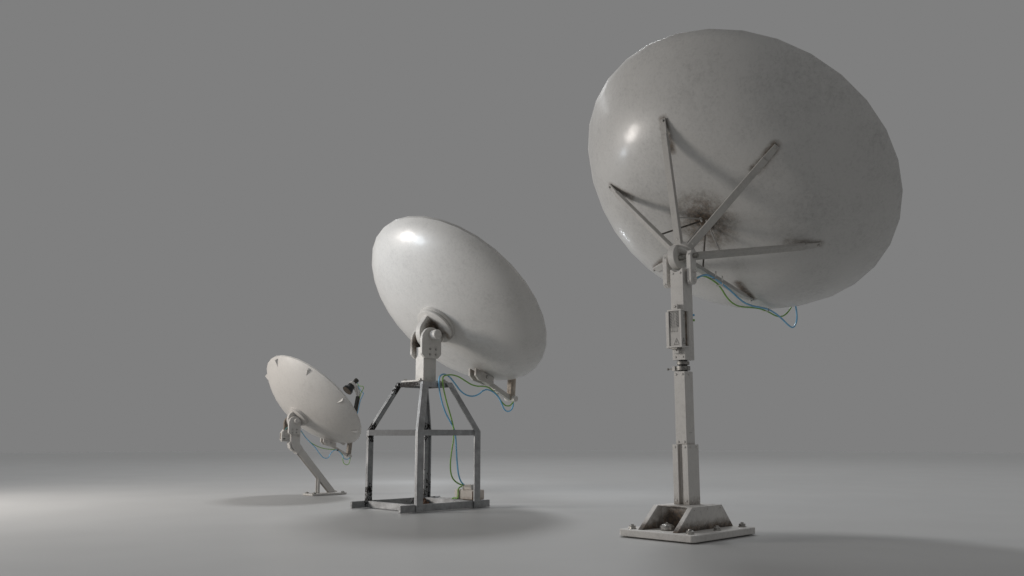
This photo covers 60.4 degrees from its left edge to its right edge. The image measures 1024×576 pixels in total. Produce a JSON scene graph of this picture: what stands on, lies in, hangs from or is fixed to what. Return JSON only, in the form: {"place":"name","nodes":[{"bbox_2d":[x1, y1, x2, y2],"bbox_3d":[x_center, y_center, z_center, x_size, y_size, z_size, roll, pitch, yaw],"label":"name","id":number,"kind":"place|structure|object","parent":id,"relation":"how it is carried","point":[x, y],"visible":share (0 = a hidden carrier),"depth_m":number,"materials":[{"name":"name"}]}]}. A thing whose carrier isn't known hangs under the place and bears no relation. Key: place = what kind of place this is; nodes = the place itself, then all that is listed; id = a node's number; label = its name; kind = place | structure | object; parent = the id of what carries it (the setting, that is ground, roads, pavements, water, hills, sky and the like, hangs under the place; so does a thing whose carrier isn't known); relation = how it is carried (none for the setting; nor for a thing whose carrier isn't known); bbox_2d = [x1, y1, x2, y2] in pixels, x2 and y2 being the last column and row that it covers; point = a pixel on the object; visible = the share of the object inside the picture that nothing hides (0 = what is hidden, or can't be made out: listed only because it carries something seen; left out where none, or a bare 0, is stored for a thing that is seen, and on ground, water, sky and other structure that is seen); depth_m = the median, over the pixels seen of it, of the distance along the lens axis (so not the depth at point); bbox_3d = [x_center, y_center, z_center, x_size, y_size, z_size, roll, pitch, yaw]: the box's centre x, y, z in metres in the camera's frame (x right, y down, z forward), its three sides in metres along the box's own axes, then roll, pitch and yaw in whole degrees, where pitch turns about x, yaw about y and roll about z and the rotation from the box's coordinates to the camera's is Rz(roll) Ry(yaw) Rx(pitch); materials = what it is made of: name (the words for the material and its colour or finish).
{"place":"outdoors","nodes":[
{"label":"outdoors","id":0,"kind":"place"},
{"bbox_2d":[0,450,1023,575],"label":"floor","id":1,"kind":"structure","parent":0,"point":[544,513],"depth_m":13.03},
{"bbox_2d":[265,355,363,495],"bbox_3d":[-3.954,2.726,17.407,2.032,2.686,2.037,0,-9,-1],"label":"satellite dish","id":2,"kind":"object","parent":1,"relation":"on","point":[310,399],"visible":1,"depth_m":17.01,"materials":[{"name":"paint"}]},
{"bbox_2d":[350,216,546,513],"bbox_3d":[-1.022,1.310,15.212,3.187,4.756,3.160,0,-9,-1],"label":"satellite dish","id":3,"kind":"object","parent":1,"relation":"on","point":[457,298],"visible":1,"depth_m":14.57,"materials":[{"name":"paint"}]},
{"bbox_2d":[452,484,483,499],"bbox_3d":[-0.749,3.448,14.688,0.477,0.337,0.354,-9,-13,44],"label":"junction box","id":4,"kind":"object","parent":3,"relation":"on","point":[466,492],"visible":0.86,"depth_m":14.61,"materials":[{"name":"paint"}]},
{"bbox_2d":[588,29,902,542],"bbox_3d":[3.052,0.028,11.988,3.856,6.252,3.812,0,-9,1],"label":"satellite dish","id":5,"kind":"object","parent":1,"relation":"on","point":[741,169],"visible":1,"depth_m":10.98,"materials":[{"name":"paint"}]},
{"bbox_2d":[0,0,1023,452],"label":"sky","id":6,"kind":"structure","parent":0,"point":[195,195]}
]}

